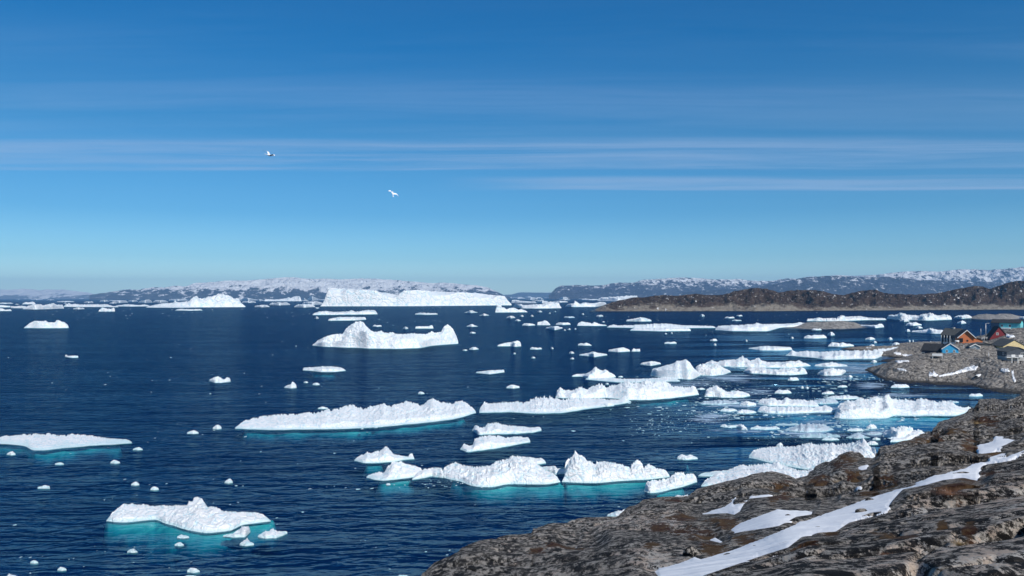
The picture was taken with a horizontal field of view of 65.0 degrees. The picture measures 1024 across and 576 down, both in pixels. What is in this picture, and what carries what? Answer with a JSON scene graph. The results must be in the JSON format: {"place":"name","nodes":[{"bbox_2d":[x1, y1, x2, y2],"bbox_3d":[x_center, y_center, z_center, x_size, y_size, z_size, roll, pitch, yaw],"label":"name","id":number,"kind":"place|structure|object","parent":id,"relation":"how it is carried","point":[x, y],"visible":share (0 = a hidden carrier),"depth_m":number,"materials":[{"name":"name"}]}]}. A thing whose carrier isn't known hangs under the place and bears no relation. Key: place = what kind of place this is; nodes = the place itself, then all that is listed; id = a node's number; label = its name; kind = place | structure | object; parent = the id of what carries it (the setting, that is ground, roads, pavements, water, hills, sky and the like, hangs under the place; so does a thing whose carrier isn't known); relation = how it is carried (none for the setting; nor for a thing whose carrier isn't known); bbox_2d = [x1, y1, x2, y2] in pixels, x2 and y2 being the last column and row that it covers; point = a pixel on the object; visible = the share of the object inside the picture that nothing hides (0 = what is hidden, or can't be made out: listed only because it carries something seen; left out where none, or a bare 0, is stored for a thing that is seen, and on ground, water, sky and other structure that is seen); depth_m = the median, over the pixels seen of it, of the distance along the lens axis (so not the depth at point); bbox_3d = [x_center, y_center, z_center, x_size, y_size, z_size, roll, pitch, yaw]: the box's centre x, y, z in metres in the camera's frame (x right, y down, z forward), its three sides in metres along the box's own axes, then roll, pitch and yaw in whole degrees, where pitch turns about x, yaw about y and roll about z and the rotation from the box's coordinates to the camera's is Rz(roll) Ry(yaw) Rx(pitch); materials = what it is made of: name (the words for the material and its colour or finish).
{"place":"outdoors","nodes":[
{"label":"outdoors","id":0,"kind":"place"},
{"bbox_2d":[0,289,91,298],"bbox_3d":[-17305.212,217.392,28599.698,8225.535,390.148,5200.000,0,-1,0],"label":"mountains","id":1,"kind":"structure","parent":0,"point":[35,294],"depth_m":26669.53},
{"bbox_2d":[89,277,509,299],"bbox_3d":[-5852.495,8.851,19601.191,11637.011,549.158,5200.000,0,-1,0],"label":"mountains","id":2,"kind":"structure","parent":0,"point":[283,288],"depth_m":17645.18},
{"bbox_2d":[0,298,1023,575],"bbox_3d":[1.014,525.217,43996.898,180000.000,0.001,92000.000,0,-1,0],"label":"deep water","id":3,"kind":"structure","parent":0,"point":[346,522],"depth_m":331.35,"materials":[{"name":"liquid"}]},
{"bbox_2d":[0,0,1023,294],"label":"sky","id":4,"kind":"structure","parent":0,"point":[534,146],"materials":[{"name":"blue"}]},
{"bbox_2d":[504,292,550,297],"bbox_3d":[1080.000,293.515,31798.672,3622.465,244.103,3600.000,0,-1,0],"label":"mountains","id":5,"kind":"structure","parent":0,"point":[530,294],"depth_m":30611.03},
{"bbox_2d":[421,393,1023,575],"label":"rocky slope","id":6,"kind":"structure","parent":0,"point":[916,531],"depth_m":14.13,"materials":[{"name":"stone"}]},
{"bbox_2d":[683,546,702,555],"bbox_3d":[2.428,3.607,10.800,0.192,0.231,0.309,0,-1,-39],"label":"boulder","id":7,"kind":"object","parent":6,"relation":"on","point":[690,551],"visible":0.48,"depth_m":10.78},
{"bbox_2d":[703,494,772,514],"bbox_3d":[6.251,6.112,22.855,1.927,1.736,9.713,0,-1,25],"label":"snow patch","id":8,"kind":"object","parent":6,"relation":"on","point":[731,508],"visible":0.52,"depth_m":21.79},
{"bbox_2d":[731,509,811,532],"bbox_3d":[5.138,4.515,15.864,1.564,1.414,6.892,0,-1,25],"label":"snow patch","id":9,"kind":"object","parent":6,"relation":"on","point":[776,517],"visible":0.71,"depth_m":15.08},
{"bbox_2d":[655,450,1023,575],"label":"snow patch","id":10,"kind":"object","parent":6,"relation":"on","point":[835,520],"visible":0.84,"depth_m":11.76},
{"bbox_2d":[890,429,923,442],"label":"ice floe","id":11,"kind":"object","parent":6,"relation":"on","point":[912,435],"visible":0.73,"depth_m":234.49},
{"bbox_2d":[930,486,971,498],"bbox_3d":[6.936,3.302,12.734,0.825,0.194,0.706,0,-1,0],"label":"grass tuft","id":12,"kind":"object","parent":6,"relation":"on","point":[948,493],"visible":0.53,"depth_m":12.80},
{"bbox_2d":[976,436,1013,453],"bbox_3d":[21.053,6.880,34.908,1.693,1.418,14.602,0,-1,30],"label":"snow patch","id":13,"kind":"object","parent":6,"relation":"on","point":[997,443],"visible":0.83,"depth_m":34.25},
{"bbox_2d":[549,267,1023,298],"bbox_3d":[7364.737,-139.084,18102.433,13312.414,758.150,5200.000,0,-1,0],"label":"mountains","id":14,"kind":"structure","parent":0,"point":[657,287],"depth_m":16466.19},
{"bbox_2d":[591,281,1023,311],"bbox_3d":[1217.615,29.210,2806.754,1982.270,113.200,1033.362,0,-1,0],"label":"peninsula","id":15,"kind":"object","parent":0,"point":[1008,296],"visible":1,"depth_m":2446.64},
{"bbox_2d":[681,276,1005,294],"bbox_3d":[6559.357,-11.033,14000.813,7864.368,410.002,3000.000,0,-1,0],"label":"mountains","id":16,"kind":"structure","parent":0,"point":[841,285],"depth_m":13039.39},
{"bbox_2d":[815,327,1023,402],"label":"headland","id":17,"kind":"structure","parent":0,"point":[993,381],"depth_m":402.61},
{"bbox_2d":[921,343,942,353],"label":"house","id":18,"kind":"structure","parent":17,"relation":"on","point":[929,347],"depth_m":451.04,"materials":[{"name":"black paint"}]},
{"bbox_2d":[940,342,959,352],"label":"house","id":19,"kind":"structure","parent":17,"relation":"on","point":[948,347],"depth_m":439.82,"materials":[{"name":"paint"}]},
{"bbox_2d":[940,327,961,344],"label":"house","id":20,"kind":"structure","parent":17,"relation":"on","point":[947,334],"depth_m":507.94,"materials":[{"name":"grey paint"}]},
{"bbox_2d":[939,365,977,376],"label":"snow patch","id":21,"kind":"object","parent":17,"relation":"on","point":[970,368],"visible":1,"depth_m":397.97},
{"bbox_2d":[953,329,984,342],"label":"house","id":22,"kind":"structure","parent":17,"relation":"on","point":[964,336],"depth_m":477.59,"materials":[{"name":"orange paint"}]},
{"bbox_2d":[984,326,1005,339],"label":"house","id":23,"kind":"structure","parent":17,"relation":"on","point":[995,332],"depth_m":492.49,"materials":[{"name":"paint"}]},
{"bbox_2d":[991,319,1023,329],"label":"house","id":24,"kind":"structure","parent":17,"relation":"on","point":[1004,324],"depth_m":572.89,"materials":[{"name":"teal paint"}]},
{"bbox_2d":[991,338,1023,348],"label":"house","id":25,"kind":"structure","parent":17,"relation":"on","point":[1000,343],"depth_m":446.06,"materials":[{"name":"yellow paint"}]},
{"bbox_2d":[996,346,1023,363],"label":"house","id":26,"kind":"structure","parent":17,"relation":"on","point":[1009,353],"depth_m":402.11,"materials":[{"name":"grey wood"}]},
{"label":"sea","id":27,"kind":"structure","parent":0,"visible":0},
{"bbox_2d":[23,303,63,309],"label":"ice floe","id":28,"kind":"object","parent":27,"relation":"on","point":[52,306],"visible":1,"depth_m":2951.57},
{"bbox_2d":[24,320,68,328],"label":"iceberg","id":29,"kind":"object","parent":27,"relation":"on","point":[57,324],"visible":1,"depth_m":1114.34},
{"bbox_2d":[0,433,131,466],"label":"ice floe","id":30,"kind":"object","parent":27,"relation":"on","point":[39,450],"visible":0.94,"depth_m":229.29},
{"bbox_2d":[64,303,118,307],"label":"ice floe","id":31,"kind":"object","parent":27,"relation":"on","point":[68,305],"visible":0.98,"depth_m":3625.85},
{"bbox_2d":[117,304,148,306],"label":"ice floe","id":32,"kind":"object","parent":27,"relation":"on","point":[130,305],"visible":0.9,"depth_m":3811.35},
{"bbox_2d":[146,305,201,307],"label":"ice floe","id":33,"kind":"object","parent":27,"relation":"on","point":[154,306],"visible":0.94,"depth_m":3340.31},
{"bbox_2d":[102,497,278,568],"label":"iceberg","id":34,"kind":"object","parent":27,"relation":"on","point":[148,533],"visible":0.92,"depth_m":146.83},
{"bbox_2d":[187,568,199,574],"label":"ice floe","id":35,"kind":"object","parent":27,"relation":"on","point":[193,571],"visible":1,"depth_m":122.86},
{"bbox_2d":[152,293,245,307],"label":"iceberg","id":36,"kind":"object","parent":27,"relation":"on","point":[218,300],"visible":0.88,"depth_m":3437.69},
{"bbox_2d":[209,376,230,382],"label":"ice floe","id":37,"kind":"object","parent":27,"relation":"on","point":[217,379],"visible":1,"depth_m":398.31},
{"bbox_2d":[223,526,249,538],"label":"ice floe","id":38,"kind":"object","parent":27,"relation":"on","point":[243,532],"visible":1,"depth_m":141.25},
{"bbox_2d":[240,538,253,547],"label":"ice floe","id":39,"kind":"object","parent":27,"relation":"on","point":[246,543],"visible":1,"depth_m":136.09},
{"bbox_2d":[258,528,286,539],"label":"ice floe","id":40,"kind":"object","parent":27,"relation":"on","point":[272,534],"visible":1,"depth_m":140.96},
{"bbox_2d":[264,296,301,301],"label":"iceberg","id":41,"kind":"object","parent":27,"relation":"on","point":[295,299],"visible":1,"depth_m":8607.61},
{"bbox_2d":[294,304,314,307],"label":"ice floe","id":42,"kind":"object","parent":27,"relation":"on","point":[305,306],"visible":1,"depth_m":3341.48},
{"bbox_2d":[303,366,345,380],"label":"ice floe","id":43,"kind":"object","parent":27,"relation":"on","point":[321,373],"visible":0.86,"depth_m":454.97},
{"bbox_2d":[312,310,376,315],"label":"ice floe","id":44,"kind":"object","parent":27,"relation":"on","point":[350,312],"visible":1,"depth_m":1929.70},
{"bbox_2d":[328,317,365,320],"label":"ice floe","id":45,"kind":"object","parent":27,"relation":"on","point":[349,319],"visible":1,"depth_m":1448.55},
{"bbox_2d":[235,398,475,443],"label":"iceberg","id":46,"kind":"object","parent":27,"relation":"on","point":[405,419],"visible":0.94,"depth_m":265.27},
{"bbox_2d":[354,447,413,481],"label":"ice floe","id":47,"kind":"object","parent":27,"relation":"on","point":[374,461],"visible":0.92,"depth_m":205.02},
{"bbox_2d":[313,321,457,349],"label":"iceberg","id":48,"kind":"object","parent":27,"relation":"on","point":[360,335],"visible":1,"depth_m":674.87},
{"bbox_2d":[366,461,421,500],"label":"ice floe","id":49,"kind":"object","parent":27,"relation":"on","point":[400,475],"visible":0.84,"depth_m":185.93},
{"bbox_2d":[320,288,511,306],"bbox_3d":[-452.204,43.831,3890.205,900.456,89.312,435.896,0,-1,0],"label":"iceberg","id":50,"kind":"object","parent":27,"relation":"on","point":[337,297],"visible":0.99,"depth_m":3706.31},
{"bbox_2d":[412,467,442,480],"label":"ice floe","id":51,"kind":"object","parent":27,"relation":"on","point":[432,472],"visible":1,"depth_m":187.70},
{"bbox_2d":[34,308,918,487],"bbox_3d":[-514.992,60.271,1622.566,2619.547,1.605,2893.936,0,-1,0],"label":"brash ice","id":52,"kind":"structure","parent":27,"relation":"on","point":[780,431],"depth_m":285.15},
{"bbox_2d":[476,370,503,374],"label":"ice floe","id":53,"kind":"object","parent":27,"relation":"on","point":[488,372],"visible":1,"depth_m":442.51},
{"bbox_2d":[460,435,529,452],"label":"ice floe","id":54,"kind":"object","parent":27,"relation":"on","point":[488,442],"visible":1,"depth_m":225.06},
{"bbox_2d":[443,455,564,508],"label":"iceberg","id":55,"kind":"object","parent":27,"relation":"on","point":[512,481],"visible":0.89,"depth_m":180.49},
{"bbox_2d":[472,422,540,435],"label":"ice floe","id":56,"kind":"object","parent":27,"relation":"on","point":[496,428],"visible":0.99,"depth_m":248.97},
{"bbox_2d":[497,341,520,346],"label":"ice floe","id":57,"kind":"object","parent":27,"relation":"on","point":[514,344],"visible":1,"depth_m":683.40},
{"bbox_2d":[495,304,526,312],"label":"iceberg","id":58,"kind":"object","parent":27,"relation":"on","point":[500,309],"visible":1,"depth_m":2168.25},
{"bbox_2d":[511,300,535,303],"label":"ice floe","id":59,"kind":"object","parent":27,"relation":"on","point":[521,302],"visible":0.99,"depth_m":5359.13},
{"bbox_2d":[521,456,545,464],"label":"ice floe","id":60,"kind":"object","parent":27,"relation":"on","point":[540,461],"visible":0.48,"depth_m":202.59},
{"bbox_2d":[513,301,560,308],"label":"ice floe","id":61,"kind":"object","parent":27,"relation":"on","point":[552,305],"visible":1,"depth_m":2916.75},
{"bbox_2d":[542,466,564,475],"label":"ice floe","id":62,"kind":"object","parent":27,"relation":"on","point":[555,471],"visible":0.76,"depth_m":191.70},
{"bbox_2d":[479,396,630,413],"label":"ice floe","id":63,"kind":"object","parent":27,"relation":"on","point":[546,405],"visible":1,"depth_m":302.62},
{"bbox_2d":[556,383,606,398],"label":"iceberg","id":64,"kind":"object","parent":27,"relation":"on","point":[596,391],"visible":0.91,"depth_m":333.89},
{"bbox_2d":[565,301,605,307],"bbox_3d":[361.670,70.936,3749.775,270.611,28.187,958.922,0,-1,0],"label":"iceberg","id":65,"kind":"object","parent":27,"relation":"on","point":[575,304],"visible":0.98,"depth_m":3300.01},
{"bbox_2d":[577,321,606,326],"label":"ice floe","id":66,"kind":"object","parent":27,"relation":"on","point":[593,324],"visible":1,"depth_m":1160.05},
{"bbox_2d":[579,352,606,357],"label":"ice floe","id":67,"kind":"object","parent":27,"relation":"on","point":[594,354],"visible":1,"depth_m":568.31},
{"bbox_2d":[572,367,615,377],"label":"iceberg","id":68,"kind":"object","parent":27,"relation":"on","point":[595,372],"visible":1,"depth_m":415.08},
{"bbox_2d":[562,451,669,506],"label":"iceberg","id":69,"kind":"object","parent":27,"relation":"on","point":[589,483],"visible":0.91,"depth_m":182.77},
{"bbox_2d":[597,295,636,301],"bbox_3d":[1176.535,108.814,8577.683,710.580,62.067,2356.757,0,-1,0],"label":"ice floe","id":70,"kind":"object","parent":27,"relation":"on","point":[612,299],"visible":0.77,"depth_m":7591.02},
{"bbox_2d":[608,347,629,352],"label":"ice floe","id":71,"kind":"object","parent":27,"relation":"on","point":[620,350],"visible":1,"depth_m":612.94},
{"bbox_2d":[586,377,679,382],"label":"ice floe","id":72,"kind":"object","parent":27,"relation":"on","point":[620,380],"visible":0.85,"depth_m":402.23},
{"bbox_2d":[626,317,651,321],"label":"ice floe","id":73,"kind":"object","parent":27,"relation":"on","point":[640,319],"visible":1,"depth_m":1361.87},
{"bbox_2d":[640,361,660,365],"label":"ice floe","id":74,"kind":"object","parent":27,"relation":"on","point":[651,363],"visible":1,"depth_m":492.95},
{"bbox_2d":[605,380,698,410],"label":"iceberg","id":75,"kind":"object","parent":27,"relation":"on","point":[646,395],"visible":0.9,"depth_m":332.67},
{"bbox_2d":[630,327,690,331],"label":"ice floe","id":76,"kind":"object","parent":27,"relation":"on","point":[669,329],"visible":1,"depth_m":981.47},
{"bbox_2d":[607,323,715,328],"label":"ice floe","id":77,"kind":"object","parent":27,"relation":"on","point":[654,325],"visible":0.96,"depth_m":1084.22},
{"bbox_2d":[644,472,696,496],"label":"iceberg","id":78,"kind":"object","parent":27,"relation":"on","point":[675,484],"visible":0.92,"depth_m":176.39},
{"bbox_2d":[651,359,699,379],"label":"iceberg","id":79,"kind":"object","parent":27,"relation":"on","point":[684,369],"visible":0.99,"depth_m":414.19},
{"bbox_2d":[677,454,697,474],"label":"ice floe","id":80,"kind":"object","parent":27,"relation":"on","point":[681,457],"visible":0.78,"depth_m":207.44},
{"bbox_2d":[696,414,725,422],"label":"slush","id":81,"kind":"object","parent":27,"relation":"on","point":[709,415],"visible":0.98,"depth_m":280.65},
{"bbox_2d":[695,363,730,375],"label":"iceberg","id":82,"kind":"object","parent":27,"relation":"on","point":[709,370],"visible":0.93,"depth_m":428.69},
{"bbox_2d":[701,400,739,405],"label":"ice floe","id":83,"kind":"object","parent":27,"relation":"on","point":[721,402],"visible":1,"depth_m":313.65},
{"bbox_2d":[696,375,751,380],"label":"slush","id":84,"kind":"object","parent":27,"relation":"on","point":[730,378],"visible":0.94,"depth_m":410.27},
{"bbox_2d":[705,385,749,408],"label":"iceberg","id":85,"kind":"object","parent":27,"relation":"on","point":[717,392],"visible":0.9,"depth_m":336.03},
{"bbox_2d":[720,424,747,430],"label":"ice floe","id":86,"kind":"object","parent":27,"relation":"on","point":[741,427],"visible":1,"depth_m":257.25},
{"bbox_2d":[708,399,760,406],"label":"slush","id":87,"kind":"object","parent":27,"relation":"on","point":[739,402],"visible":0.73,"depth_m":308.87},
{"bbox_2d":[737,409,755,413],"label":"ice floe","id":88,"kind":"object","parent":27,"relation":"on","point":[744,411],"visible":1,"depth_m":288.65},
{"bbox_2d":[701,467,808,487],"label":"ice floe","id":89,"kind":"object","parent":27,"relation":"on","point":[720,477],"visible":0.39,"depth_m":183.99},
{"bbox_2d":[698,462,812,477],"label":"ice floe","id":90,"kind":"object","parent":27,"relation":"on","point":[739,467],"visible":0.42,"depth_m":193.15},
{"bbox_2d":[705,356,810,367],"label":"iceberg","id":91,"kind":"object","parent":27,"relation":"on","point":[742,362],"visible":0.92,"depth_m":479.78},
{"bbox_2d":[715,322,802,331],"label":"ice floe","id":92,"kind":"object","parent":27,"relation":"on","point":[756,327],"visible":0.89,"depth_m":992.93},
{"bbox_2d":[750,425,779,430],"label":"ice floe","id":93,"kind":"object","parent":27,"relation":"on","point":[759,428],"visible":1,"depth_m":253.91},
{"bbox_2d":[749,346,791,350],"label":"ice floe","id":94,"kind":"object","parent":27,"relation":"on","point":[768,348],"visible":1,"depth_m":627.73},
{"bbox_2d":[743,366,806,375],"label":"iceberg","id":95,"kind":"object","parent":27,"relation":"on","point":[781,371],"visible":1,"depth_m":435.38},
{"bbox_2d":[758,397,818,416],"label":"ice floe","id":96,"kind":"object","parent":27,"relation":"on","point":[785,402],"visible":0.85,"depth_m":309.24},
{"bbox_2d":[758,405,833,425],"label":"ice floe","id":97,"kind":"object","parent":27,"relation":"on","point":[794,414],"visible":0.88,"depth_m":289.82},
{"bbox_2d":[785,423,833,432],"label":"ice floe","id":98,"kind":"object","parent":27,"relation":"on","point":[807,427],"visible":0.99,"depth_m":250.52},
{"bbox_2d":[784,432,839,437],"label":"slush","id":99,"kind":"object","parent":27,"relation":"on","point":[805,433],"visible":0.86,"depth_m":245.59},
{"bbox_2d":[749,438,875,469],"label":"ice floe","id":100,"kind":"object","parent":27,"relation":"on","point":[807,456],"visible":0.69,"depth_m":201.61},
{"bbox_2d":[804,335,826,338],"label":"ice floe","id":101,"kind":"object","parent":27,"relation":"on","point":[815,337],"visible":1,"depth_m":801.88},
{"bbox_2d":[799,433,840,438],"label":"ice floe","id":102,"kind":"object","parent":27,"relation":"on","point":[814,436],"visible":0.98,"depth_m":240.05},
{"bbox_2d":[807,318,835,321],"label":"ice floe","id":103,"kind":"object","parent":27,"relation":"on","point":[820,319],"visible":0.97,"depth_m":1356.22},
{"bbox_2d":[783,321,866,329],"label":"skerry","id":104,"kind":"structure","parent":27,"relation":"in","point":[827,325],"depth_m":1064.90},
{"bbox_2d":[813,398,838,404],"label":"ice floe","id":105,"kind":"object","parent":27,"relation":"on","point":[825,401],"visible":0.88,"depth_m":314.82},
{"bbox_2d":[815,362,846,366],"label":"ice floe","id":106,"kind":"object","parent":27,"relation":"on","point":[831,364],"visible":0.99,"depth_m":480.94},
{"bbox_2d":[817,367,845,384],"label":"iceberg","id":107,"kind":"object","parent":27,"relation":"on","point":[831,372],"visible":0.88,"depth_m":426.72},
{"bbox_2d":[828,342,853,346],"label":"ice floe","id":108,"kind":"object","parent":27,"relation":"on","point":[832,344],"visible":1,"depth_m":671.70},
{"bbox_2d":[786,347,897,359],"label":"ice floe","id":109,"kind":"object","parent":27,"relation":"on","point":[874,354],"visible":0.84,"depth_m":553.36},
{"bbox_2d":[828,395,858,399],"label":"ice floe","id":110,"kind":"object","parent":27,"relation":"on","point":[845,397],"visible":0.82,"depth_m":328.81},
{"bbox_2d":[824,364,874,373],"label":"slush","id":111,"kind":"object","parent":27,"relation":"on","point":[852,367],"visible":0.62,"depth_m":465.65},
{"bbox_2d":[846,432,870,439],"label":"ice floe","id":112,"kind":"object","parent":27,"relation":"on","point":[858,436],"visible":0.98,"depth_m":238.15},
{"bbox_2d":[836,316,885,321],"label":"ice floe","id":113,"kind":"object","parent":27,"relation":"on","point":[851,318],"visible":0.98,"depth_m":1395.38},
{"bbox_2d":[860,324,883,328],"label":"ice floe","id":114,"kind":"object","parent":27,"relation":"on","point":[875,326],"visible":0.97,"depth_m":1075.11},
{"bbox_2d":[883,426,912,444],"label":"ice floe","id":115,"kind":"object","parent":27,"relation":"on","point":[901,431],"visible":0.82,"depth_m":237.66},
{"bbox_2d":[834,394,969,436],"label":"iceberg","id":116,"kind":"object","parent":27,"relation":"on","point":[887,411],"visible":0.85,"depth_m":281.82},
{"bbox_2d":[887,313,951,320],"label":"iceberg","id":117,"kind":"object","parent":27,"relation":"on","point":[923,317],"visible":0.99,"depth_m":1415.59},
{"bbox_2d":[912,328,942,333],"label":"ice floe","id":118,"kind":"object","parent":27,"relation":"on","point":[930,331],"visible":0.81,"depth_m":908.63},
{"bbox_2d":[969,314,1021,319],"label":"skerry","id":119,"kind":"structure","parent":27,"relation":"in","point":[992,316],"depth_m":1480.24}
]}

